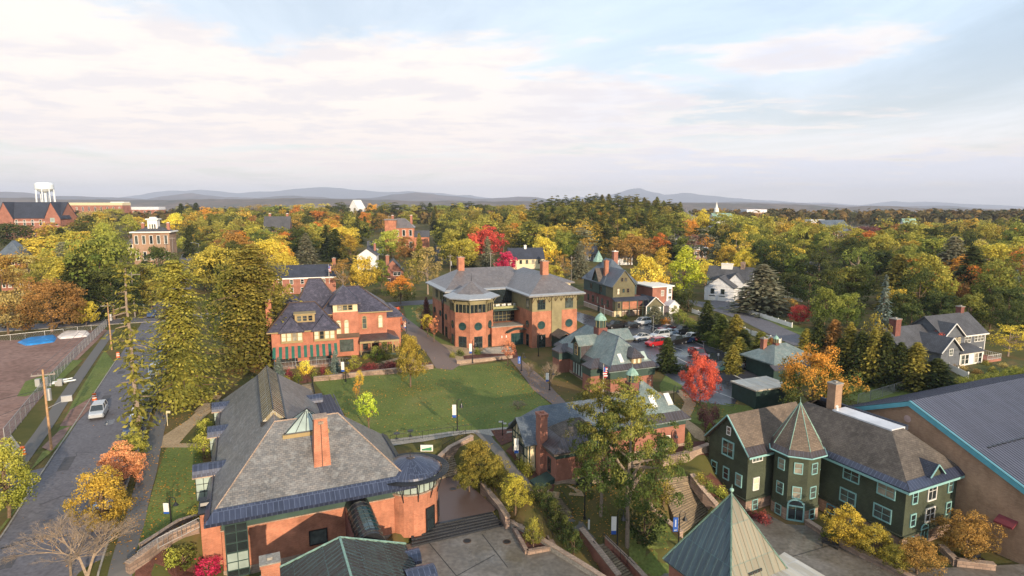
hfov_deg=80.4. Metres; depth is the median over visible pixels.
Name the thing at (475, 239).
tree
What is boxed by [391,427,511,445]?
path
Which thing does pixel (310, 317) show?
window
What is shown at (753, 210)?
flat office
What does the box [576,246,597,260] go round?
grey roof cottage
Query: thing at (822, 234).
tree
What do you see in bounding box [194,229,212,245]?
pine tree
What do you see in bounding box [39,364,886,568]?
fallen leaves
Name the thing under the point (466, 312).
building
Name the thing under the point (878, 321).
hedge
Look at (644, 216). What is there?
pine tree
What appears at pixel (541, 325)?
window
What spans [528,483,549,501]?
hedge
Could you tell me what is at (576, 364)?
window
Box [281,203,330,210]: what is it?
tree
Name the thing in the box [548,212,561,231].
pine tree
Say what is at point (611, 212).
pine tree
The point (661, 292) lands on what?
brick annex
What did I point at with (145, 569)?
planting bed
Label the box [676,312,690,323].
hedge
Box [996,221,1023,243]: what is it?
tree
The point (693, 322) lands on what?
hedge
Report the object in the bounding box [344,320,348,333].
window
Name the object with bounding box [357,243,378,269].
white farmhouse
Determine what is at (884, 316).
spruce tree
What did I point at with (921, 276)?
tree
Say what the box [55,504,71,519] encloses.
road patch
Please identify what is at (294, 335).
window
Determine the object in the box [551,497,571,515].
steps
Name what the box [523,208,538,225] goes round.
pine tree
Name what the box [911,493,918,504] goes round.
window
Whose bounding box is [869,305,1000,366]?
grey house
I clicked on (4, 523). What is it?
grass verge
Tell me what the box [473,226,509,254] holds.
tree
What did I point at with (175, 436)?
path
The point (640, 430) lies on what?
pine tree
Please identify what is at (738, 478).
window
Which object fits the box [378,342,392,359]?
hedge
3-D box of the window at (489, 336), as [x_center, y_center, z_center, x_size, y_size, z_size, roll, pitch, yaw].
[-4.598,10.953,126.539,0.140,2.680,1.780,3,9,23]
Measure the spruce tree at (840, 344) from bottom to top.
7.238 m
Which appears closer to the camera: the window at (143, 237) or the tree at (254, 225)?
the window at (143, 237)
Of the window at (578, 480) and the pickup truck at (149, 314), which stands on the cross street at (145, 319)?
the pickup truck at (149, 314)
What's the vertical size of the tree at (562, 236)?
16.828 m
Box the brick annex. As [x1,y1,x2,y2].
[636,281,674,302]
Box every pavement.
[0,330,114,499]
[108,341,188,575]
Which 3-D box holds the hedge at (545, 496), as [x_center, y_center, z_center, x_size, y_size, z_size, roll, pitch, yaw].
[3.716,22.364,63.245,2.230,2.602,2.405,8,11,44]
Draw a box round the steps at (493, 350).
[480,346,513,353]
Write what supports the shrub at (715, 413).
on the lawn at (729, 409)
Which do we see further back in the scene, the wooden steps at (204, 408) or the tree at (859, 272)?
the tree at (859, 272)
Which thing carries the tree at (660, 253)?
on the ground at (566, 386)
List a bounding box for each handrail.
[137,538,157,553]
[157,518,199,548]
[390,424,471,441]
[603,533,633,567]
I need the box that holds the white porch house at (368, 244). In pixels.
[367,241,383,254]
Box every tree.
[0,222,43,247]
[0,242,56,277]
[0,250,30,289]
[0,276,87,331]
[0,287,35,334]
[0,437,40,517]
[0,507,111,575]
[4,253,46,289]
[6,510,140,575]
[8,279,36,306]
[16,235,59,258]
[20,251,58,285]
[37,256,67,304]
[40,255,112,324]
[41,240,80,257]
[42,269,86,301]
[45,233,72,251]
[47,227,69,248]
[48,230,95,242]
[51,243,85,258]
[53,242,70,257]
[60,464,136,533]
[62,233,143,299]
[70,231,93,243]
[71,211,118,231]
[75,299,100,324]
[76,210,116,217]
[78,266,145,320]
[87,260,120,293]
[88,222,124,246]
[90,224,117,240]
[95,208,125,219]
[96,440,148,487]
[100,264,163,440]
[109,426,151,469]
[115,214,140,237]
[115,262,154,289]
[122,259,243,418]
[126,217,147,230]
[127,263,165,292]
[127,279,167,309]
[138,245,186,279]
[161,213,183,229]
[172,203,186,225]
[176,236,196,252]
[177,220,216,239]
[184,253,212,290]
[192,203,199,209]
[192,242,240,289]
[193,241,209,255]
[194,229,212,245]
[196,224,222,242]
[197,244,302,377]
[198,206,216,218]
[199,233,222,248]
[200,259,251,351]
[201,240,246,284]
[203,213,227,225]
[205,237,226,245]
[215,229,249,239]
[218,231,266,261]
[224,215,258,225]
[235,231,249,246]
[237,204,275,212]
[239,261,292,314]
[243,227,260,241]
[244,211,259,219]
[246,224,267,237]
[248,231,274,253]
[250,228,280,247]
[254,238,288,264]
[255,219,263,224]
[258,205,300,213]
[265,234,292,250]
[268,251,298,264]
[272,231,297,247]
[273,242,294,257]
[273,357,285,377]
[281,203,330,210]
[282,228,321,259]
[291,217,305,227]
[293,233,320,264]
[295,230,320,249]
[296,223,345,252]
[305,210,343,224]
[316,229,351,262]
[320,226,361,248]
[323,219,344,239]
[324,212,342,224]
[325,258,356,284]
[329,351,340,373]
[333,202,349,215]
[335,234,362,264]
[348,255,382,287]
[353,381,359,399]
[353,391,378,427]
[354,369,363,393]
[358,212,376,228]
[364,203,383,211]
[370,213,391,231]
[370,229,406,257]
[371,259,389,289]
[375,202,398,215]
[379,275,416,303]
[384,202,402,214]
[394,236,414,264]
[395,333,428,386]
[398,211,420,224]
[399,204,409,210]
[400,258,421,285]
[400,317,406,330]
[407,247,442,294]
[409,204,426,216]
[411,305,432,327]
[412,233,426,268]
[415,202,429,212]
[419,297,432,329]
[420,314,433,336]
[427,204,455,212]
[428,315,438,339]
[430,219,461,237]
[437,227,468,257]
[438,238,479,265]
[451,233,476,267]
[453,459,481,491]
[454,202,465,209]
[454,439,499,485]
[463,201,475,210]
[467,233,480,253]
[468,204,487,209]
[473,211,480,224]
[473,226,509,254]
[475,226,493,257]
[477,454,510,491]
[479,236,495,266]
[485,204,498,210]
[490,208,508,227]
[493,251,517,268]
[496,204,512,210]
[496,223,519,252]
[500,472,534,514]
[501,339,515,365]
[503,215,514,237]
[506,223,520,236]
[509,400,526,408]
[510,204,528,212]
[513,223,557,247]
[521,216,543,247]
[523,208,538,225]
[524,362,534,376]
[526,203,535,212]
[532,207,541,223]
[533,213,544,247]
[533,226,566,259]
[533,236,561,262]
[540,362,559,385]
[542,205,582,214]
[542,212,553,223]
[544,200,553,217]
[547,205,556,226]
[547,211,566,228]
[547,229,579,264]
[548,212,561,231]
[549,254,573,277]
[549,264,565,278]
[551,205,570,223]
[552,195,562,206]
[555,208,575,230]
[559,195,570,205]
[564,232,587,258]
[564,377,645,516]
[566,202,577,218]
[567,241,589,279]
[568,209,582,227]
[572,225,599,246]
[572,375,690,548]
[576,207,584,219]
[576,209,586,224]
[576,237,593,256]
[580,199,584,208]
[582,207,600,228]
[583,202,589,212]
[585,202,596,219]
[585,222,607,253]
[588,202,608,210]
[590,209,600,224]
[594,201,602,211]
[598,207,612,238]
[599,228,613,252]
[601,205,620,236]
[604,237,621,257]
[605,198,615,208]
[606,201,619,223]
[609,207,627,236]
[609,233,649,264]
[610,201,628,216]
[610,228,640,261]
[611,196,621,209]
[611,218,626,242]
[612,193,622,201]
[618,207,628,235]
[620,206,634,230]
[620,500,668,547]
[622,197,628,210]
[624,203,635,224]
[626,198,634,207]
[626,206,657,224]
[628,238,658,256]
[630,254,671,283]
[631,197,642,212]
[631,208,646,229]
[631,210,647,230]
[632,203,638,222]
[637,204,648,223]
[641,305,669,324]
[644,209,657,245]
[644,233,674,261]
[646,214,674,232]
[649,225,676,257]
[650,200,658,212]
[650,247,672,276]
[651,213,662,235]
[652,201,665,212]
[655,206,668,223]
[655,206,672,217]
[655,214,666,236]
[655,337,678,373]
[659,213,676,239]
[662,202,676,213]
[663,235,677,264]
[665,215,681,235]
[666,211,696,230]
[667,245,709,291]
[670,210,681,228]
[672,214,688,243]
[672,236,693,261]
[678,351,722,404]
[681,219,699,242]
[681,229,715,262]
[686,234,705,246]
[690,300,716,343]
[692,209,712,228]
[693,258,719,284]
[697,233,714,253]
[698,227,720,247]
[706,314,728,348]
[707,211,739,228]
[707,240,720,265]
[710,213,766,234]
[711,236,730,262]
[712,313,720,330]
[713,243,741,264]
[715,314,751,351]
[719,264,792,317]
[721,345,744,375]
[724,224,746,247]
[725,337,749,361]
[726,231,754,255]
[728,329,752,350]
[732,224,767,248]
[733,246,759,267]
[735,230,772,255]
[746,331,771,350]
[748,239,784,266]
[754,243,805,272]
[759,227,782,244]
[767,239,799,278]
[773,271,805,297]
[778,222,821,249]
[778,343,869,404]
[782,252,815,281]
[787,304,813,323]
[790,273,822,307]
[791,217,828,247]
[793,239,817,260]
[794,253,842,284]
[795,328,815,352]
[801,227,831,249]
[805,317,827,354]
[807,286,849,327]
[808,232,834,254]
[812,235,843,260]
[812,266,846,302]
[819,319,843,373]
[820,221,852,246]
[820,502,872,548]
[825,338,848,379]
[827,264,883,303]
[827,292,867,327]
[828,231,863,252]
[831,237,850,263]
[835,232,870,267]
[835,321,857,378]
[836,266,866,292]
[838,247,881,280]
[839,230,877,250]
[842,330,874,385]
[843,226,878,236]
[846,227,865,243]
[852,328,887,389]
[852,522,902,561]
[861,233,900,265]
[861,248,894,281]
[863,230,894,271]
[863,331,903,389]
[868,275,892,330]
[870,254,918,310]
[874,227,899,238]
[876,286,909,312]
[877,342,915,390]
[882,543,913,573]
[883,229,906,247]
[886,290,921,319]
[887,243,921,269]
[889,536,950,575]
[890,342,931,391]
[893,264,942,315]
[894,239,919,249]
[895,303,931,325]
[895,351,918,390]
[898,233,924,249]
[900,225,950,242]
[902,251,961,314]
[905,258,920,268]
[910,238,948,257]
[910,358,960,391]
[913,290,968,314]
[916,237,944,254]
[917,226,949,238]
[918,237,968,259]
[920,234,969,251]
[930,508,1007,561]
[933,236,966,280]
[937,308,955,314]
[941,254,965,279]
[944,292,993,328]
[946,279,973,308]
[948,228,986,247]
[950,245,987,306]
[954,265,993,298]
[963,240,1012,274]
[966,259,1023,317]
[967,292,1011,331]
[969,222,1002,245]
[969,240,1011,264]
[969,261,1023,291]
[973,225,1008,238]
[973,243,1008,261]
[975,239,988,255]
[983,285,1023,323]
[987,323,1023,356]
[994,241,1023,267]
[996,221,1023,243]
[998,248,1023,283]
[999,301,1023,340]
[1002,250,1023,285]
[1002,270,1021,309]
[1003,236,1023,252]
[1006,260,1023,295]
[1007,228,1023,244]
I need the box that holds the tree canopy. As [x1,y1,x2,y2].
[0,204,1023,257]
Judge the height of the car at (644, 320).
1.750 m
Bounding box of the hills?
[0,198,1020,226]
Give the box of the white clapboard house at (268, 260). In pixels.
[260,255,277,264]
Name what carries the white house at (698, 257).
on the ground at (566, 386)
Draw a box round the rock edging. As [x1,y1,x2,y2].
[690,473,718,509]
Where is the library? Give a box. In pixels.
[551,313,659,395]
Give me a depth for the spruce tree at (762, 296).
161.74 m
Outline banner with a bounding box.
[420,445,432,450]
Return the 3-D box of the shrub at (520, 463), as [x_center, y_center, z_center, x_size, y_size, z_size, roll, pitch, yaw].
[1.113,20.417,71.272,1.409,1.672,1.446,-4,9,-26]
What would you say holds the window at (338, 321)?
in the brick mansion at (320, 324)
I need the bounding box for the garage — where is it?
[640,294,664,315]
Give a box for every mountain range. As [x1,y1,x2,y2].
[0,192,1009,209]
[120,187,1023,207]
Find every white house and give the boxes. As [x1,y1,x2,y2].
[689,247,707,259]
[703,262,754,301]
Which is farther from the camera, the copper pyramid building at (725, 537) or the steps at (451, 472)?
the steps at (451, 472)
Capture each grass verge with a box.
[0,497,24,530]
[31,352,113,468]
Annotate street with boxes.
[0,252,197,575]
[0,299,432,330]
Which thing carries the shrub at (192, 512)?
on the ground at (566, 386)
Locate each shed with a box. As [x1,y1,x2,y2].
[663,299,679,313]
[730,376,789,408]
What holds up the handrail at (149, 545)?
on the stone wall at (136, 561)
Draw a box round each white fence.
[692,308,781,341]
[745,310,792,326]
[949,362,968,377]
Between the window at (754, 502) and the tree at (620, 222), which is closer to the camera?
the window at (754, 502)
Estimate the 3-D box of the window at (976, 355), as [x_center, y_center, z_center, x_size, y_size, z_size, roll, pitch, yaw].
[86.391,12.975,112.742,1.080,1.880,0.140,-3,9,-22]
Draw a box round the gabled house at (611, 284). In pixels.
[582,250,648,317]
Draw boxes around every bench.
[822,537,838,549]
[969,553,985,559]
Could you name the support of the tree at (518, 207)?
on the ground at (566, 386)
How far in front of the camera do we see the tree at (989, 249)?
205.75 m
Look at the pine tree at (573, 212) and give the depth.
370.31 m
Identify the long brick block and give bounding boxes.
[69,203,130,214]
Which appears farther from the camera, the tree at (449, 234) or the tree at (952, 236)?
the tree at (449, 234)
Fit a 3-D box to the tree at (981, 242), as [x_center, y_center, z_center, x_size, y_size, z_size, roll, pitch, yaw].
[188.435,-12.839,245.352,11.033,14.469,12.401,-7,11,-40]
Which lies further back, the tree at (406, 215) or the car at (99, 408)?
the tree at (406, 215)
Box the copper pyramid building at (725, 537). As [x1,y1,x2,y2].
[662,488,824,575]
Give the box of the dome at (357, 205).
[348,200,365,211]
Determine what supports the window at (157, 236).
in the cupola mansion at (144, 238)
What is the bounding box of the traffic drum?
[92,393,96,400]
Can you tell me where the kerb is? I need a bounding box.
[0,308,219,575]
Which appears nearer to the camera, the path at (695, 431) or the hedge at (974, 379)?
the path at (695, 431)
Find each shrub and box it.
[161,548,182,569]
[185,507,199,519]
[285,366,293,378]
[291,369,304,382]
[310,370,320,380]
[320,365,326,375]
[324,369,334,379]
[362,362,377,369]
[375,363,388,368]
[382,360,396,368]
[455,348,463,356]
[474,347,482,354]
[515,457,523,470]
[520,459,533,477]
[523,525,544,543]
[659,317,670,323]
[675,458,685,465]
[692,472,706,485]
[697,400,710,421]
[701,407,715,426]
[703,413,715,432]
[703,477,717,492]
[709,399,720,419]
[715,485,728,498]
[748,508,759,520]
[757,509,772,525]
[818,525,841,539]
[979,359,992,365]
[987,366,998,372]
[997,362,1007,367]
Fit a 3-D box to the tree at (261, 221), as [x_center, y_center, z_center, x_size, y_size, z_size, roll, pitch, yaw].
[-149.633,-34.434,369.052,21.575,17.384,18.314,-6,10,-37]
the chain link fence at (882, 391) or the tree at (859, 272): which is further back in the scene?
the tree at (859, 272)
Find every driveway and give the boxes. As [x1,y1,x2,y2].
[0,435,19,473]
[8,468,45,492]
[702,300,748,312]
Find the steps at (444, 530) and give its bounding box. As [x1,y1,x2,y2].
[411,512,502,546]
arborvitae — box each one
[683,432,692,450]
[704,422,712,442]
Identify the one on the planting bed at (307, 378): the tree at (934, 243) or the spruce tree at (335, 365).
the spruce tree at (335, 365)
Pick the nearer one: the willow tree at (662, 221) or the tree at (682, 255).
the tree at (682, 255)
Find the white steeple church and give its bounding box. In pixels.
[708,203,732,226]
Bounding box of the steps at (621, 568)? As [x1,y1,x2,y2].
[599,544,633,575]
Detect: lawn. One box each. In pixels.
[137,447,202,549]
[314,362,549,438]
[404,304,429,326]
[423,330,453,345]
[629,518,676,575]
[659,375,681,392]
[690,401,753,424]
[751,310,828,340]
[844,377,924,402]
[959,356,1023,376]
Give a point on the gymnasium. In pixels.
(973, 431)
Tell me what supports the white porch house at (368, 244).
on the ground at (566, 386)
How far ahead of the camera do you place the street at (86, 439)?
65.06 m
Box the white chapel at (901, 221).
[900,219,916,223]
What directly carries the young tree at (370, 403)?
on the lawn at (482, 396)
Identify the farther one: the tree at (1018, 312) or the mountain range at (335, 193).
the mountain range at (335, 193)
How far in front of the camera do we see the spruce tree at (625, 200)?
419.15 m
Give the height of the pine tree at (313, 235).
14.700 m
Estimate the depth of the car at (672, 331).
137.41 m
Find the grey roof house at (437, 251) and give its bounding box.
[434,245,449,262]
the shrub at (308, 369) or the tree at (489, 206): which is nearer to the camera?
the shrub at (308, 369)
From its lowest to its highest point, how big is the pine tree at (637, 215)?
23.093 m
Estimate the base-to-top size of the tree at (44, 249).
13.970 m
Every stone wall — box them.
[124,520,199,574]
[138,514,197,548]
[313,364,432,380]
[437,435,473,465]
[456,355,512,363]
[480,481,510,528]
[510,519,605,575]
[649,502,683,537]
[660,443,708,466]
[805,519,914,575]
[938,544,996,570]
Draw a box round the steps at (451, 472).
[439,456,458,479]
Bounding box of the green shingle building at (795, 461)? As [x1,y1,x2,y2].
[704,380,964,545]
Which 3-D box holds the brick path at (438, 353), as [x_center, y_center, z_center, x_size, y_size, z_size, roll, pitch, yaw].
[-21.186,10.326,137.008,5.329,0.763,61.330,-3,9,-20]
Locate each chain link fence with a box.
[0,323,102,341]
[3,319,106,438]
[857,381,904,403]
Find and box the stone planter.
[512,525,555,554]
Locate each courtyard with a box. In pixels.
[406,526,588,575]
[662,514,1023,575]
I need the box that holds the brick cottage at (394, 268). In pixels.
[382,254,403,282]
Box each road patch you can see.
[0,554,18,569]
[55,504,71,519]
[56,456,75,471]
[101,395,110,400]
[103,419,114,425]
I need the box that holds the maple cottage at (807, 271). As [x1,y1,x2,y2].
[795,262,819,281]
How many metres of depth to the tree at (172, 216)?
445.13 m
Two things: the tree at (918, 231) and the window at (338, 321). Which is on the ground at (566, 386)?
the tree at (918, 231)
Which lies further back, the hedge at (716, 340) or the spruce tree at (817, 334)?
the hedge at (716, 340)
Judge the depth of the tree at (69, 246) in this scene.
231.99 m
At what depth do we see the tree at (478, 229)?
294.49 m
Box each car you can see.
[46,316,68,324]
[88,399,108,419]
[92,486,118,511]
[122,416,142,437]
[138,388,152,404]
[142,377,157,387]
[148,362,161,375]
[623,321,640,328]
[633,332,652,340]
[635,316,651,323]
[645,336,664,346]
[650,329,669,336]
[657,324,675,328]
[665,328,678,334]
[681,335,694,343]
[685,332,698,337]
[709,361,726,371]
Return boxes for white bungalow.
[611,253,633,264]
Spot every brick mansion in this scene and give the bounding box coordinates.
[265,278,403,369]
[384,215,429,250]
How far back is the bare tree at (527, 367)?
103.92 m
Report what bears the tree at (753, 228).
on the ground at (566, 386)
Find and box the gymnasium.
[849,374,1023,563]
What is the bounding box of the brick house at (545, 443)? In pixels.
[506,364,690,487]
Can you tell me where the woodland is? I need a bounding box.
[74,207,1023,226]
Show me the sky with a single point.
(849, 102)
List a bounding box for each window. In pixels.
[134,236,138,243]
[142,235,145,243]
[149,235,152,243]
[156,235,160,243]
[224,521,250,575]
[280,358,297,362]
[281,334,285,341]
[286,333,291,341]
[292,333,296,340]
[297,315,301,321]
[297,333,302,340]
[302,315,306,320]
[308,315,312,320]
[309,355,330,360]
[309,527,327,545]
[314,331,318,339]
[319,331,323,338]
[324,331,329,338]
[330,330,334,338]
[336,320,341,333]
[337,305,341,310]
[340,339,353,351]
[342,305,347,310]
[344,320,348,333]
[362,316,366,328]
[363,343,367,349]
[378,315,382,327]
[451,333,453,344]
[459,322,465,330]
[459,336,466,347]
[474,322,481,329]
[474,336,482,347]
[488,334,490,346]
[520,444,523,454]
[526,333,528,345]
[537,299,544,309]
[537,321,544,328]
[537,334,545,347]
[547,456,550,472]
[565,298,572,307]
[565,319,572,326]
[574,342,577,354]
[575,362,577,375]
[576,478,586,485]
[580,365,582,378]
[711,459,717,473]
[721,438,734,458]
[722,466,729,480]
[726,426,730,435]
[735,472,741,487]
[751,499,757,509]
[752,457,762,462]
[752,477,759,490]
[774,502,781,515]
[776,480,783,494]
[777,457,784,470]
[792,486,801,499]
[794,462,802,474]
[809,486,816,498]
[809,508,814,519]
[811,462,817,474]
[826,503,834,514]
[839,486,856,507]
[842,467,859,484]
[872,502,891,524]
[876,482,895,500]
[909,513,916,527]
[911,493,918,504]
[924,506,935,522]
[927,487,937,501]
[945,501,951,514]
[947,481,953,492]
[960,354,965,364]
[965,354,968,363]
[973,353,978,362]
[978,352,982,361]
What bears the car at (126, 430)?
on the street at (86, 439)
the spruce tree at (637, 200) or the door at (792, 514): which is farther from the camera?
the spruce tree at (637, 200)
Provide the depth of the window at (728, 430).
72.54 m
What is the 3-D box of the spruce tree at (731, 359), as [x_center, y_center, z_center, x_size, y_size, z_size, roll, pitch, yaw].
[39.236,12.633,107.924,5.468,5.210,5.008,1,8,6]
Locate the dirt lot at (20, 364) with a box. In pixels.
[0,329,106,444]
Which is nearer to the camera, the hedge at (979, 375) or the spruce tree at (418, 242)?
the hedge at (979, 375)
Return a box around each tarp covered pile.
[18,335,56,345]
[57,330,89,338]
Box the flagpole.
[603,364,607,382]
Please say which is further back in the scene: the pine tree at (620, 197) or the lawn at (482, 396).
the pine tree at (620, 197)
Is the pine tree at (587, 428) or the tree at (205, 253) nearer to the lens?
the pine tree at (587, 428)
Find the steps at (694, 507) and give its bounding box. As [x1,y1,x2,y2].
[658,476,707,532]
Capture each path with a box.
[161,394,220,447]
[381,358,415,363]
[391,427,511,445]
[401,316,459,369]
[442,344,487,365]
[473,431,532,490]
[510,357,564,403]
[529,484,583,498]
[565,515,599,544]
[658,390,708,441]
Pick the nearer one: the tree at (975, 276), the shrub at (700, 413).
the shrub at (700, 413)
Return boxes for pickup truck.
[147,309,156,317]
[606,319,627,328]
[670,334,689,344]
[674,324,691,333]
[687,347,708,358]
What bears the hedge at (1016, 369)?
on the ground at (566, 386)
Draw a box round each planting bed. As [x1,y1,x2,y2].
[134,550,202,575]
[284,362,430,382]
[463,350,517,360]
[491,429,511,444]
[506,446,553,491]
[670,441,707,455]
[702,471,750,512]
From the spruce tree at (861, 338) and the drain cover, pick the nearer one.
the drain cover
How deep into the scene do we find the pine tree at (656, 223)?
327.86 m
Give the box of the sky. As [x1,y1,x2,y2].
[0,0,1023,206]
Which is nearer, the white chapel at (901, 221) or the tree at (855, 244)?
the tree at (855, 244)
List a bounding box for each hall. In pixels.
[0,202,77,238]
[192,365,448,575]
[679,208,696,224]
[817,220,850,240]
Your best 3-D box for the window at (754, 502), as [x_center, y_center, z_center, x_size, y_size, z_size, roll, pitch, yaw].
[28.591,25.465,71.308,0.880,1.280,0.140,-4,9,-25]
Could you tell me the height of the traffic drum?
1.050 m
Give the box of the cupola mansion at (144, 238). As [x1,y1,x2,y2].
[129,217,177,264]
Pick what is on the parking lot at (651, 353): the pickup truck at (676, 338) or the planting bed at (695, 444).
the pickup truck at (676, 338)
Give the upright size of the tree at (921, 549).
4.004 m
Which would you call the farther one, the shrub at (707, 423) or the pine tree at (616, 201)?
the pine tree at (616, 201)
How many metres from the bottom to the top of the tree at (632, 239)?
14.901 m
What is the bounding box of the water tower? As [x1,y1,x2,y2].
[34,182,55,201]
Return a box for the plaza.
[436,476,496,522]
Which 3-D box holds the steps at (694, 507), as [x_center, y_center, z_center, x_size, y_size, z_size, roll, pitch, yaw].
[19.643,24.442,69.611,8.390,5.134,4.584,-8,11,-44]
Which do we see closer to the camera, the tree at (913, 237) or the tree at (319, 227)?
the tree at (913, 237)
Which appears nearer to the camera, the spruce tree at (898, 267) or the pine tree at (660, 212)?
the spruce tree at (898, 267)
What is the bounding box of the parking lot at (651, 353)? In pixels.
[577,312,759,405]
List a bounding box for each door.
[426,504,434,532]
[437,495,439,520]
[511,332,522,344]
[708,294,715,299]
[718,295,725,300]
[786,499,804,522]
[920,523,928,540]
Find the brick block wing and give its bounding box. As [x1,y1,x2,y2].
[131,207,165,213]
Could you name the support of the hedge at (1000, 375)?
on the ground at (566, 386)
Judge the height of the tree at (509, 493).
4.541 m
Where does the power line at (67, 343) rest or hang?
attached to the utility pole at (48, 395)
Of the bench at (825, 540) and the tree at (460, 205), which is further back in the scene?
the tree at (460, 205)
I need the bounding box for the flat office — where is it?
[739,209,766,214]
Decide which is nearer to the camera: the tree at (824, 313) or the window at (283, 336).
the window at (283, 336)
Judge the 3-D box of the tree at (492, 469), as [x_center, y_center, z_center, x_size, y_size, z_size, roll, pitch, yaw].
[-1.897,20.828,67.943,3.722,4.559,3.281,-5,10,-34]
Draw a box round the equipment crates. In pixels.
[34,377,75,386]
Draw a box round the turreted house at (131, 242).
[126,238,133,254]
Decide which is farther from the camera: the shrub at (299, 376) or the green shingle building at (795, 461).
the shrub at (299, 376)
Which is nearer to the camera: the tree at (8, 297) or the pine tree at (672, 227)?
the tree at (8, 297)
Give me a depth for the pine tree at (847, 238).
252.92 m
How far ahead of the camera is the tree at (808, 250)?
265.26 m
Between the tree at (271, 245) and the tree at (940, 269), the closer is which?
the tree at (940, 269)
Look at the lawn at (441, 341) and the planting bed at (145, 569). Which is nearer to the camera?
the planting bed at (145, 569)
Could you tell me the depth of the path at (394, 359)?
111.13 m
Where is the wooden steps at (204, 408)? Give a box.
[194,403,211,413]
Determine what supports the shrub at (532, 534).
in the stone planter
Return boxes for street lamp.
[163,497,178,522]
[341,357,349,381]
[452,399,462,430]
[469,339,476,362]
[514,434,522,468]
[518,354,525,370]
[538,334,542,355]
[546,369,554,389]
[583,478,592,519]
[611,509,625,545]
[667,430,677,453]
[673,511,687,541]
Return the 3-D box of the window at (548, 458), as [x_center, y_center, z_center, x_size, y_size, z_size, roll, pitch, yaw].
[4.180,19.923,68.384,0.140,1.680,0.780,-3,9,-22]
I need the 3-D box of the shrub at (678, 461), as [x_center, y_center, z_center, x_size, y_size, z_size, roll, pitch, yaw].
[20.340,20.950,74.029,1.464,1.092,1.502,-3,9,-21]
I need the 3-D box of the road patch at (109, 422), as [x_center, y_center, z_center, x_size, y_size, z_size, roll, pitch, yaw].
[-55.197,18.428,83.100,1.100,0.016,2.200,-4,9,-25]
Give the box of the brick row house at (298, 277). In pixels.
[268,257,335,294]
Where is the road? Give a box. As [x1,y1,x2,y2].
[687,300,802,345]
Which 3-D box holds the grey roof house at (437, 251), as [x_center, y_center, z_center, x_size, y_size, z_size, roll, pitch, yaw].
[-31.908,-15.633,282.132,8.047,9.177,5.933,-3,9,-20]
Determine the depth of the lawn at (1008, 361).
111.19 m
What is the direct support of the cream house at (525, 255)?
on the ground at (566, 386)
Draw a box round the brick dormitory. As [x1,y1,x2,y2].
[0,240,33,290]
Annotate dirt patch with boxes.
[42,426,69,450]
[60,398,90,425]
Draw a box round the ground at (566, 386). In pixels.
[0,208,1023,575]
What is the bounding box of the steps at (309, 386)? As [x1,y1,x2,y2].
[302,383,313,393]
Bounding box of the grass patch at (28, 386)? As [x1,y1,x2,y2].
[18,360,82,395]
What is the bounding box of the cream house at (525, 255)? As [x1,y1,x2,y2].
[506,244,544,268]
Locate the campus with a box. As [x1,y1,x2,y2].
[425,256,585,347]
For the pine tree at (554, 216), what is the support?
on the ground at (566, 386)
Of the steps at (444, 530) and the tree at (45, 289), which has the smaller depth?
the steps at (444, 530)
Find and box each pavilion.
[259,536,437,575]
[740,333,815,380]
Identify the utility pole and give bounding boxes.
[31,369,72,449]
[100,302,114,349]
[131,272,139,316]
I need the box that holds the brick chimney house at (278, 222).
[263,213,292,240]
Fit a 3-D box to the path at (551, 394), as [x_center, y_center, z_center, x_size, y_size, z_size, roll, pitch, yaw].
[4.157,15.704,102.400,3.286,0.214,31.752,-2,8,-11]
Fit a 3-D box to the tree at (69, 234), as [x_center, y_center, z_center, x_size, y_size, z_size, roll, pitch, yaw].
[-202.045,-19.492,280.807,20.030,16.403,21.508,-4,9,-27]
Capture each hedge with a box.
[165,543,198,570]
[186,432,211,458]
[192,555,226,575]
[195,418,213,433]
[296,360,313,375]
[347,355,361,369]
[366,346,382,360]
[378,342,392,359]
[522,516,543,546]
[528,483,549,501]
[537,491,555,510]
[543,498,565,523]
[546,510,572,533]
[556,515,579,545]
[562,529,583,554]
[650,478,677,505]
[665,305,678,319]
[672,286,683,304]
[672,308,685,323]
[673,289,690,309]
[673,363,691,371]
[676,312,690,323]
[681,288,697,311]
[682,316,696,326]
[687,321,697,331]
[700,331,713,343]
[707,334,721,347]
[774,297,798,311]
[861,311,894,349]
[953,376,967,382]
[961,376,977,382]
[967,373,982,380]
[972,374,988,379]
[981,372,997,378]
[988,370,1004,376]
[995,369,1008,376]
[1005,367,1018,375]
[1008,367,1023,374]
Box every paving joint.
[429,543,456,575]
[457,554,494,575]
[482,534,507,566]
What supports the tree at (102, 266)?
on the ground at (566, 386)
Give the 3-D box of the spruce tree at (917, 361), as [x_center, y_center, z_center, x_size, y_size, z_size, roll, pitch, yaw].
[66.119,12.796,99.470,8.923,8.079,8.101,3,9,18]
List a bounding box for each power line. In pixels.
[33,305,100,372]
[44,307,105,371]
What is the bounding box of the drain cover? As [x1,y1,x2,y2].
[503,539,510,543]
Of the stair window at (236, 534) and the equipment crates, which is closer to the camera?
the stair window at (236, 534)
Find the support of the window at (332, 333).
in the brick mansion at (320, 324)
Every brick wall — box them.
[579,527,621,575]
[605,535,647,575]

